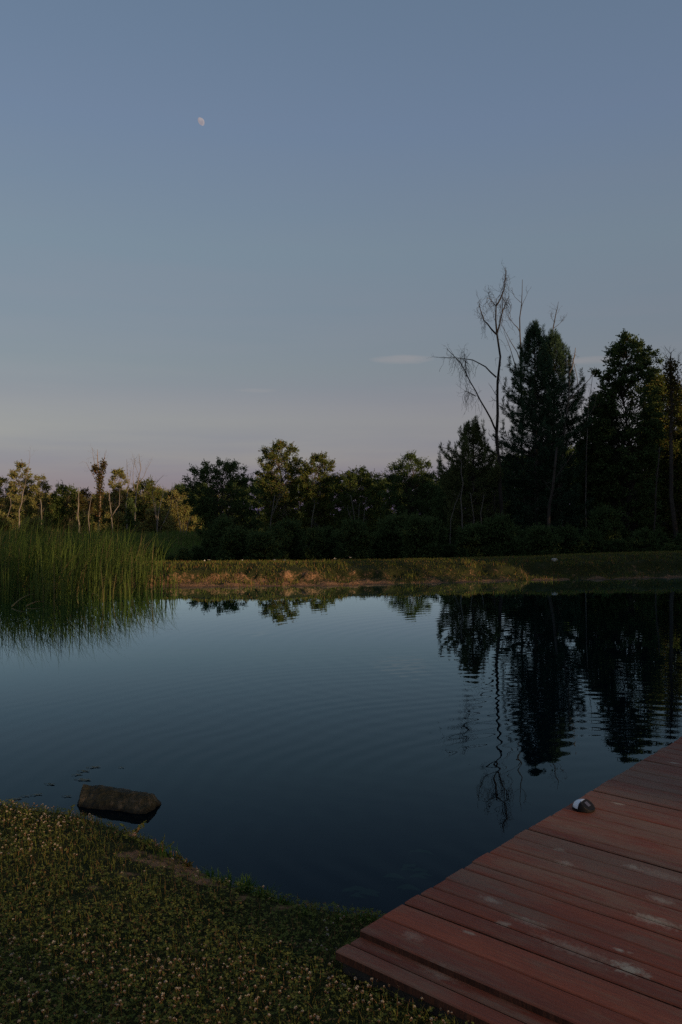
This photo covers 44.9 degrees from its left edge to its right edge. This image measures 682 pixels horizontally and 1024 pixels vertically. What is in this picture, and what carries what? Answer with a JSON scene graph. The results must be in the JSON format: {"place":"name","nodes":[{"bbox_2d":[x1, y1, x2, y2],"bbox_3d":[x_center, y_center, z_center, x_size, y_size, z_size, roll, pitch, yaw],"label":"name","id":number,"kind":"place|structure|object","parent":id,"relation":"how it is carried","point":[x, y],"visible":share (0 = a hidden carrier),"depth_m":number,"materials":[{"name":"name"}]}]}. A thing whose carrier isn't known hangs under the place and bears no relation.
{"place":"outdoors","nodes":[
{"label":"outdoors","id":0,"kind":"place"},
{"bbox_2d":[0,578,681,918],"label":"pond water","id":1,"kind":"structure","parent":0,"point":[384,748],"depth_m":8.16,"materials":[{"name":"blue liquid"}]},
{"bbox_2d":[59,559,88,604],"bbox_3d":[-5.763,1.482,17.891,0.689,1.236,0.626,0,0,0],"label":"cattail","id":2,"kind":"object","parent":1,"relation":"in","point":[72,591],"visible":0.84,"depth_m":17.89},
{"bbox_2d":[0,505,181,604],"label":"reed bed","id":3,"kind":"object","parent":1,"relation":"in","point":[22,562],"visible":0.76,"depth_m":21.26,"materials":[{"name":"green plant"}]},
{"bbox_2d":[90,553,112,601],"bbox_3d":[-5.297,1.485,18.465,0.471,1.231,0.752,0,0,-34],"label":"cattail","id":4,"kind":"object","parent":1,"relation":"in","point":[102,591],"visible":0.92,"depth_m":18.41},
{"bbox_2d":[77,784,160,813],"bbox_3d":[-1.513,2.031,5.672,0.606,0.287,0.354,0,0,15],"label":"rock","id":5,"kind":"object","parent":1,"relation":"in","point":[101,797],"visible":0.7,"depth_m":5.58,"materials":[{"name":"grey stone"}]},
{"bbox_2d":[113,553,136,599],"bbox_3d":[-4.969,1.480,19.066,0.563,1.241,0.704,0,0,-43],"label":"cattail","id":6,"kind":"object","parent":1,"relation":"in","point":[125,591],"visible":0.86,"depth_m":19.04},
{"bbox_2d":[131,552,147,591],"bbox_3d":[-5.029,1.514,20.649,0.558,1.171,0.906,0,0,0],"label":"cattail","id":7,"kind":"object","parent":1,"relation":"in","point":[143,583],"visible":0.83,"depth_m":20.70},
{"bbox_2d":[152,562,160,589],"bbox_3d":[-4.791,1.685,21.505,0.259,0.831,0.627,0,0,0],"label":"cattail","id":8,"kind":"object","parent":1,"relation":"in","point":[159,583],"visible":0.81,"depth_m":21.43},
{"bbox_2d":[155,553,175,591],"bbox_3d":[-4.384,1.541,20.934,0.638,1.118,0.392,0,0,41],"label":"cattail","id":9,"kind":"object","parent":1,"relation":"in","point":[168,586],"visible":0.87,"depth_m":20.88},
{"bbox_2d":[0,515,681,1023],"bbox_3d":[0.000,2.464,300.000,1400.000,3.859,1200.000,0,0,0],"label":"ground","id":10,"kind":"structure","parent":0,"point":[360,573],"depth_m":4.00,"materials":[{"name":"green plant"}]},
{"bbox_2d":[0,509,14,532],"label":"shrub","id":11,"kind":"object","parent":10,"relation":"on","point":[4,519],"visible":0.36,"depth_m":98.80,"materials":[{"name":"green plant"}]},
{"bbox_2d":[0,477,22,518],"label":"tree","id":12,"kind":"object","parent":10,"relation":"on","point":[3,497],"visible":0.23,"depth_m":111.59,"materials":[{"name":"green plant"}]},
{"bbox_2d":[6,460,40,529],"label":"tree","id":13,"kind":"object","parent":10,"relation":"on","point":[13,474],"visible":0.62,"depth_m":107.52,"materials":[{"name":"green plant"}]},
{"bbox_2d":[18,449,30,527],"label":"dead tree","id":14,"kind":"object","parent":10,"relation":"on","point":[22,499],"visible":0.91,"depth_m":101.96,"materials":[{"name":"brown wood"}]},
{"bbox_2d":[10,514,50,536],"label":"shrub","id":15,"kind":"object","parent":10,"relation":"on","point":[31,521],"visible":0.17,"depth_m":84.46,"materials":[{"name":"green plant"}]},
{"bbox_2d":[28,474,52,530],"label":"tree","id":16,"kind":"object","parent":10,"relation":"on","point":[44,488],"visible":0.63,"depth_m":105.87,"materials":[{"name":"green plant"}]},
{"bbox_2d":[45,480,91,532],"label":"tree","id":17,"kind":"object","parent":10,"relation":"on","point":[57,501],"visible":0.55,"depth_m":103.28,"materials":[{"name":"green plant"}]},
{"bbox_2d":[55,805,82,823],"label":"weed","id":18,"kind":"object","parent":10,"relation":"on","point":[69,811],"visible":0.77,"depth_m":5.21,"materials":[{"name":"green plant"}]},
{"bbox_2d":[67,512,101,532],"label":"shrub","id":19,"kind":"object","parent":10,"relation":"on","point":[86,527],"visible":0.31,"depth_m":98.70,"materials":[{"name":"green plant"}]},
{"bbox_2d":[75,486,96,526],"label":"tree","id":20,"kind":"object","parent":10,"relation":"on","point":[84,494],"visible":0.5,"depth_m":99.78,"materials":[{"name":"green plant"}]},
{"bbox_2d":[85,445,107,530],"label":"dead tree","id":21,"kind":"object","parent":10,"relation":"on","point":[98,471],"visible":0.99,"depth_m":97.91,"materials":[{"name":"brown wood"}]},
{"bbox_2d":[94,506,105,525],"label":"shrub","id":22,"kind":"object","parent":10,"relation":"on","point":[103,512],"visible":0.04,"depth_m":116.56,"materials":[{"name":"green plant"}]},
{"bbox_2d":[91,494,113,525],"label":"tree","id":23,"kind":"object","parent":10,"relation":"on","point":[102,506],"visible":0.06,"depth_m":118.09,"materials":[{"name":"green plant"}]},
{"bbox_2d":[0,526,207,563],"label":"meadow weeds","id":24,"kind":"object","parent":10,"relation":"on","point":[177,541],"visible":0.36,"depth_m":68.40,"materials":[{"name":"green plant"}]},
{"bbox_2d":[97,510,125,532],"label":"shrub","id":25,"kind":"object","parent":10,"relation":"on","point":[108,520],"visible":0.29,"depth_m":101.15,"materials":[{"name":"green plant"}]},
{"bbox_2d":[108,489,121,532],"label":"dead tree","id":26,"kind":"object","parent":10,"relation":"on","point":[110,507],"visible":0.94,"depth_m":95.99,"materials":[{"name":"wood"}]},
{"bbox_2d":[103,467,132,518],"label":"tree","id":27,"kind":"object","parent":10,"relation":"on","point":[120,473],"visible":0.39,"depth_m":103.80,"materials":[{"name":"green plant"}]},
{"bbox_2d":[121,460,132,528],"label":"dead tree","id":28,"kind":"object","parent":10,"relation":"on","point":[127,492],"visible":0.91,"depth_m":99.97,"materials":[{"name":"brown wood"}]},
{"bbox_2d":[121,497,139,533],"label":"vine column","id":29,"kind":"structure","parent":10,"relation":"on","point":[129,516],"depth_m":91.77,"materials":[{"name":"green plant"}]},
{"bbox_2d":[119,820,146,833],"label":"weed","id":30,"kind":"object","parent":10,"relation":"on","point":[138,828],"visible":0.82,"depth_m":5.02,"materials":[{"name":"green plant"}]},
{"bbox_2d":[123,829,152,844],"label":"weed","id":31,"kind":"object","parent":10,"relation":"on","point":[139,840],"visible":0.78,"depth_m":4.87,"materials":[{"name":"green plant"}]},
{"bbox_2d":[128,457,150,530],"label":"dead tree","id":32,"kind":"object","parent":10,"relation":"on","point":[137,484],"visible":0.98,"depth_m":97.95,"materials":[{"name":"brown wood"}]},
{"bbox_2d":[126,475,166,522],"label":"tree","id":33,"kind":"object","parent":10,"relation":"on","point":[147,485],"visible":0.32,"depth_m":111.42,"materials":[{"name":"green plant"}]},
{"bbox_2d":[138,503,177,534],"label":"shrub","id":34,"kind":"object","parent":10,"relation":"on","point":[150,523],"visible":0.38,"depth_m":98.11,"materials":[{"name":"green plant"}]},
{"bbox_2d":[143,835,173,851],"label":"weed","id":35,"kind":"object","parent":10,"relation":"on","point":[146,843],"visible":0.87,"depth_m":4.83,"materials":[{"name":"green plant"}]},
{"bbox_2d":[149,546,168,560],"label":"shrub","id":36,"kind":"object","parent":10,"relation":"on","point":[161,548],"visible":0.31,"depth_m":40.23,"materials":[{"name":"green plant"}]},
{"bbox_2d":[150,476,177,534],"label":"dead tree","id":37,"kind":"object","parent":10,"relation":"on","point":[157,518],"visible":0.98,"depth_m":96.98,"materials":[{"name":"wood"}]},
{"bbox_2d":[152,489,179,511],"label":"tree","id":38,"kind":"object","parent":10,"relation":"on","point":[157,498],"visible":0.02,"depth_m":115.30,"materials":[{"name":"green plant"}]},
{"bbox_2d":[153,842,180,858],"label":"grass tuft","id":39,"kind":"object","parent":10,"relation":"on","point":[160,851],"visible":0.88,"depth_m":4.73,"materials":[{"name":"green plant"}]},
{"bbox_2d":[159,512,182,534],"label":"shrub","id":40,"kind":"object","parent":10,"relation":"on","point":[175,521],"visible":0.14,"depth_m":102.55,"materials":[{"name":"green plant"}]},
{"bbox_2d":[158,488,196,531],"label":"tree","id":41,"kind":"object","parent":10,"relation":"on","point":[182,508],"visible":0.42,"depth_m":103.45,"materials":[{"name":"green plant"}]},
{"bbox_2d":[0,799,356,988],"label":"clover blossoms","id":42,"kind":"object","parent":10,"relation":"on","point":[252,970],"visible":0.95,"depth_m":3.57,"materials":[{"name":"beige plant"}]},
{"bbox_2d":[171,482,189,498],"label":"tree","id":43,"kind":"object","parent":10,"relation":"on","point":[179,486],"visible":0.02,"depth_m":124.00,"materials":[{"name":"green plant"}]},
{"bbox_2d":[173,546,194,561],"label":"shrub","id":44,"kind":"object","parent":10,"relation":"on","point":[183,553],"visible":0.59,"depth_m":36.87,"materials":[{"name":"green plant"}]},
{"bbox_2d":[176,852,193,866],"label":"weed","id":45,"kind":"object","parent":10,"relation":"on","point":[188,864],"visible":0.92,"depth_m":4.62,"materials":[{"name":"green plant"}]},
{"bbox_2d":[182,515,201,532],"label":"shrub","id":46,"kind":"object","parent":10,"relation":"on","point":[187,521],"visible":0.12,"depth_m":106.32,"materials":[{"name":"green plant"}]},
{"bbox_2d":[189,545,206,560],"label":"shrub","id":47,"kind":"object","parent":10,"relation":"on","point":[199,553],"visible":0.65,"depth_m":39.74,"materials":[{"name":"green plant"}]},
{"bbox_2d":[188,482,219,530],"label":"tree","id":48,"kind":"object","parent":10,"relation":"on","point":[199,518],"visible":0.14,"depth_m":108.98,"materials":[{"name":"green plant"}]},
{"bbox_2d":[199,537,211,560],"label":"shrub","id":49,"kind":"object","parent":10,"relation":"on","point":[203,542],"visible":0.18,"depth_m":41.69,"materials":[{"name":"green plant"}]},
{"bbox_2d":[199,866,218,879],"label":"grass tuft","id":50,"kind":"object","parent":10,"relation":"on","point":[208,874],"visible":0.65,"depth_m":4.53,"materials":[{"name":"green plant"}]},
{"bbox_2d":[200,514,240,560],"bbox_3d":[-5.843,1.480,41.201,2.065,2.961,1.823,0,0,27],"label":"shrub","id":51,"kind":"object","parent":10,"relation":"on","point":[215,534],"visible":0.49,"depth_m":40.84,"materials":[{"name":"green plant"}]},
{"bbox_2d":[177,457,265,542],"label":"tree","id":52,"kind":"object","parent":10,"relation":"on","point":[206,509],"visible":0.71,"depth_m":67.32,"materials":[{"name":"green plant"}]},
{"bbox_2d":[213,866,234,885],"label":"grass tuft","id":53,"kind":"object","parent":10,"relation":"on","point":[221,881],"visible":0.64,"depth_m":4.43,"materials":[{"name":"green plant"}]},
{"bbox_2d":[214,525,255,560],"bbox_3d":[-4.844,1.719,37.989,2.031,2.396,2.300,0,0,-13],"label":"shrub","id":54,"kind":"object","parent":10,"relation":"on","point":[235,538],"visible":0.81,"depth_m":37.56,"materials":[{"name":"green plant"}]},
{"bbox_2d":[217,477,252,525],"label":"tree","id":55,"kind":"object","parent":10,"relation":"on","point":[236,499],"visible":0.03,"depth_m":107.27,"materials":[{"name":"green plant"}]},
{"bbox_2d":[0,799,473,1023],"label":"clover","id":56,"kind":"object","parent":10,"relation":"on","point":[164,944],"visible":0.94,"depth_m":3.56,"materials":[{"name":"green plant"}]},
{"bbox_2d":[230,873,260,894],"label":"grass tuft","id":57,"kind":"object","parent":10,"relation":"on","point":[246,884],"visible":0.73,"depth_m":4.33,"materials":[{"name":"green plant"}]},
{"bbox_2d":[242,528,283,560],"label":"shrub","id":58,"kind":"object","parent":10,"relation":"on","point":[264,545],"visible":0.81,"depth_m":36.86,"materials":[{"name":"green plant"}]},
{"bbox_2d":[248,881,278,900],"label":"grass tuft","id":59,"kind":"object","parent":10,"relation":"on","point":[261,893],"visible":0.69,"depth_m":4.25,"materials":[{"name":"green plant"}]},
{"bbox_2d":[248,475,281,531],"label":"tree","id":60,"kind":"object","parent":10,"relation":"on","point":[259,514],"visible":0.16,"depth_m":111.25,"materials":[{"name":"green plant"}]},
{"bbox_2d":[251,438,304,533],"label":"tree","id":61,"kind":"object","parent":10,"relation":"on","point":[290,468],"visible":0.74,"depth_m":83.35,"materials":[{"name":"green plant"}]},
{"bbox_2d":[269,491,288,524],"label":"dead tree","id":62,"kind":"object","parent":10,"relation":"on","point":[275,506],"visible":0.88,"depth_m":65.97,"materials":[{"name":"wood"}]},
{"bbox_2d":[266,524,292,560],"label":"shrub","id":63,"kind":"object","parent":10,"relation":"on","point":[280,535],"visible":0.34,"depth_m":40.08,"materials":[{"name":"green plant"}]},
{"bbox_2d":[271,894,292,906],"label":"grass tuft","id":64,"kind":"object","parent":10,"relation":"on","point":[285,901],"visible":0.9,"depth_m":4.16,"materials":[{"name":"green plant"}]},
{"bbox_2d":[269,515,308,559],"bbox_3d":[-2.654,1.544,41.750,2.256,2.813,1.992,0,0,-18],"label":"shrub","id":65,"kind":"object","parent":10,"relation":"on","point":[293,527],"visible":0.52,"depth_m":41.36,"materials":[{"name":"green plant"}]},
{"bbox_2d":[284,477,316,532],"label":"tree","id":66,"kind":"object","parent":10,"relation":"on","point":[299,509],"visible":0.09,"depth_m":108.94,"materials":[{"name":"green plant"}]},
{"bbox_2d":[297,525,333,560],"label":"shrub","id":67,"kind":"object","parent":10,"relation":"on","point":[314,541],"visible":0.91,"depth_m":40.08,"materials":[{"name":"green plant"}]},
{"bbox_2d":[298,451,337,535],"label":"tree","id":68,"kind":"object","parent":10,"relation":"on","point":[323,477],"visible":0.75,"depth_m":81.57,"materials":[{"name":"green plant"}]},
{"bbox_2d":[318,474,344,529],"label":"tree","id":69,"kind":"object","parent":10,"relation":"on","point":[332,495],"visible":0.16,"depth_m":110.75,"materials":[{"name":"green plant"}]},
{"bbox_2d":[331,515,381,559],"bbox_3d":[0.611,1.541,39.555,2.362,2.826,2.085,0,0,26],"label":"shrub","id":70,"kind":"object","parent":10,"relation":"on","point":[355,534],"visible":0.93,"depth_m":39.18,"materials":[{"name":"green plant"}]},
{"bbox_2d":[327,465,386,535],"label":"tree","id":71,"kind":"object","parent":10,"relation":"on","point":[366,482],"visible":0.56,"depth_m":79.52,"materials":[{"name":"green plant"}]},
{"bbox_2d":[337,473,378,525],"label":"tree","id":72,"kind":"object","parent":10,"relation":"on","point":[349,490],"visible":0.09,"depth_m":109.06,"materials":[{"name":"green plant"}]},
{"bbox_2d":[348,907,375,924],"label":"grass tuft","id":73,"kind":"object","parent":10,"relation":"on","point":[362,918],"visible":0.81,"depth_m":3.96,"materials":[{"name":"green plant"}]},
{"bbox_2d":[67,550,681,587],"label":"bank grass","id":74,"kind":"structure","parent":10,"relation":"on","point":[376,563],"depth_m":24.77,"materials":[{"name":"green plant"}]},
{"bbox_2d":[370,475,406,521],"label":"tree","id":75,"kind":"object","parent":10,"relation":"on","point":[382,481],"visible":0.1,"depth_m":107.23,"materials":[{"name":"green plant"}]},
{"bbox_2d":[392,509,416,555],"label":"shrub","id":76,"kind":"object","parent":10,"relation":"on","point":[405,516],"visible":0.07,"depth_m":41.26,"materials":[{"name":"green plant"}]},
{"bbox_2d":[376,450,445,526],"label":"tree","id":77,"kind":"object","parent":10,"relation":"on","point":[403,478],"visible":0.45,"depth_m":69.47,"materials":[{"name":"green plant"}]},
{"bbox_2d":[400,472,435,515],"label":"tree","id":78,"kind":"object","parent":10,"relation":"on","point":[419,486],"visible":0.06,"depth_m":98.98,"materials":[{"name":"green plant"}]},
{"bbox_2d":[396,511,441,558],"bbox_3d":[3.655,1.445,38.580,2.188,3.023,1.932,0,0,5],"label":"shrub","id":79,"kind":"object","parent":10,"relation":"on","point":[418,533],"visible":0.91,"depth_m":38.16,"materials":[{"name":"green plant"}]},
{"bbox_2d":[439,446,464,528],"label":"dead tree","id":80,"kind":"object","parent":10,"relation":"on","point":[462,484],"visible":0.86,"depth_m":42.98,"materials":[{"name":"brown wood"}]},
{"bbox_2d":[426,466,479,544],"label":"tree","id":81,"kind":"object","parent":10,"relation":"on","point":[438,500],"visible":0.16,"depth_m":61.42,"materials":[{"name":"green plant"}]},
{"bbox_2d":[429,266,512,517],"bbox_3d":[6.867,-5.234,43.639,4.717,16.379,2.004,0,0,0],"label":"dead tree","id":82,"kind":"object","parent":10,"relation":"on","point":[496,333],"visible":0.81,"depth_m":43.45,"materials":[{"name":"wood"}]},
{"bbox_2d":[435,415,510,533],"bbox_3d":[7.122,-1.206,45.043,4.098,8.306,4.953,0,0,0],"label":"pine tree","id":83,"kind":"object","parent":10,"relation":"on","point":[468,437],"visible":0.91,"depth_m":44.44,"materials":[{"name":"green plant"}]},
{"bbox_2d":[453,522,494,557],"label":"shrub","id":84,"kind":"object","parent":10,"relation":"on","point":[471,540],"visible":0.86,"depth_m":38.39,"materials":[{"name":"green plant"}]},
{"bbox_2d":[463,464,519,523],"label":"tree","id":85,"kind":"object","parent":10,"relation":"on","point":[494,490],"visible":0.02,"depth_m":57.43,"materials":[{"name":"green plant"}]},
{"bbox_2d":[482,510,521,556],"bbox_3d":[7.519,1.424,38.796,1.847,3.076,2.092,0,0,24],"label":"shrub","id":86,"kind":"object","parent":10,"relation":"on","point":[501,531],"visible":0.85,"depth_m":38.44,"materials":[{"name":"green plant"}]},
{"bbox_2d":[336,737,681,1023],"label":"wooden dock","id":87,"kind":"object","parent":10,"relation":"on","point":[568,914],"visible":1,"depth_m":3.59,"materials":[{"name":"brown wood"}]},
{"bbox_2d":[501,279,530,526],"bbox_3d":[10.422,-5.486,49.616,1.964,16.880,0.727,0,0,-6],"label":"dead tree","id":88,"kind":"object","parent":10,"relation":"on","point":[519,329],"visible":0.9,"depth_m":49.49,"materials":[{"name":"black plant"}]},
{"bbox_2d":[485,319,582,532],"bbox_3d":[10.461,-3.935,45.952,5.515,13.771,5.868,0,0,0],"label":"pine tree","id":89,"kind":"object","parent":10,"relation":"on","point":[535,338],"visible":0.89,"depth_m":45.32,"materials":[{"name":"green plant"}]},
{"bbox_2d":[512,522,564,556],"bbox_3d":[8.963,1.667,37.216,1.962,2.533,2.222,0,0,-38],"label":"shrub","id":90,"kind":"object","parent":10,"relation":"on","point":[538,540],"visible":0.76,"depth_m":36.80,"materials":[{"name":"green plant"}]},
{"bbox_2d":[509,445,581,531],"bbox_3d":[15.191,-0.452,60.024,5.645,9.747,5.718,0,0,-40],"label":"tree","id":91,"kind":"object","parent":10,"relation":"on","point":[570,449],"visible":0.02,"depth_m":59.43,"materials":[{"name":"green plant"}]},
{"bbox_2d":[518,327,597,533],"bbox_3d":[12.350,-3.816,47.142,4.360,13.527,4.151,0,0,42],"label":"pine tree","id":92,"kind":"object","parent":10,"relation":"on","point":[560,364],"visible":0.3,"depth_m":46.55,"materials":[{"name":"green plant"}]},
{"bbox_2d":[543,445,575,530],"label":"dead tree","id":93,"kind":"object","parent":10,"relation":"on","point":[550,498],"visible":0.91,"depth_m":42.43,"materials":[{"name":"brown wood"}]},
{"bbox_2d":[550,523,592,554],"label":"shrub","id":94,"kind":"object","parent":10,"relation":"on","point":[573,541],"visible":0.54,"depth_m":38.79,"materials":[{"name":"green plant"}]},
{"bbox_2d":[559,348,586,528],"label":"dead tree","id":95,"kind":"object","parent":10,"relation":"on","point":[560,485],"visible":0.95,"depth_m":46.14,"materials":[{"name":"wood"}]},
{"bbox_2d":[556,374,593,528],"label":"dead tree","id":96,"kind":"object","parent":10,"relation":"on","point":[565,427],"visible":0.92,"depth_m":45.98,"materials":[{"name":"brown wood"}]},
{"bbox_2d":[585,374,600,528],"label":"dead tree","id":97,"kind":"object","parent":10,"relation":"on","point":[586,452],"visible":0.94,"depth_m":46.46,"materials":[{"name":"brown wood"}]},
{"bbox_2d":[580,526,613,552],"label":"shrub","id":98,"kind":"object","parent":10,"relation":"on","point":[597,544],"visible":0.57,"depth_m":40.52,"materials":[{"name":"green plant"}]},
{"bbox_2d":[570,388,630,537],"bbox_3d":[15.626,-1.935,50.012,3.998,11.260,3.584,0,0,0],"label":"tree","id":99,"kind":"object","parent":10,"relation":"on","point":[591,458],"visible":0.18,"depth_m":49.51,"materials":[{"name":"green plant"}]},
{"bbox_2d":[582,502,626,551],"bbox_3d":[13.528,1.229,42.496,2.423,3.555,2.139,0,0,-41],"label":"shrub","id":100,"kind":"object","parent":10,"relation":"on","point":[606,521],"visible":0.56,"depth_m":42.07,"materials":[{"name":"green plant"}]},
{"bbox_2d":[584,328,668,538],"bbox_3d":[16.443,-3.589,47.463,4.825,13.822,4.119,0,0,0],"label":"tree","id":101,"kind":"object","parent":10,"relation":"on","point":[620,384],"visible":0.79,"depth_m":46.96,"materials":[{"name":"green plant"}]},
{"bbox_2d":[629,527,660,551],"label":"shrub","id":102,"kind":"object","parent":10,"relation":"on","point":[643,541],"visible":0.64,"depth_m":39.07,"materials":[{"name":"green plant"}]},
{"bbox_2d":[633,373,681,543],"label":"tree","id":103,"kind":"object","parent":10,"relation":"on","point":[663,497],"visible":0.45,"depth_m":51.06,"materials":[{"name":"green plant"}]},
{"bbox_2d":[657,347,681,538],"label":"tree","id":104,"kind":"object","parent":10,"relation":"on","point":[670,370],"visible":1,"depth_m":44.92,"materials":[{"name":"plant"}]},
{"bbox_2d":[660,542,680,551],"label":"shrub","id":105,"kind":"object","parent":10,"relation":"on","point":[670,546],"visible":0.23,"depth_m":37.53,"materials":[{"name":"green plant"}]},
{"bbox_2d":[0,0,681,514],"label":"sky","id":106,"kind":"structure","parent":0,"point":[291,264],"materials":[{"name":"blue"}]},
{"bbox_2d":[572,799,594,812],"bbox_3d":[1.468,1.770,5.001,0.135,0.054,0.135,0,0,0],"label":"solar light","id":107,"kind":"object","parent":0,"point":[583,805],"visible":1,"depth_m":4.97,"materials":[{"name":"black plastic"}]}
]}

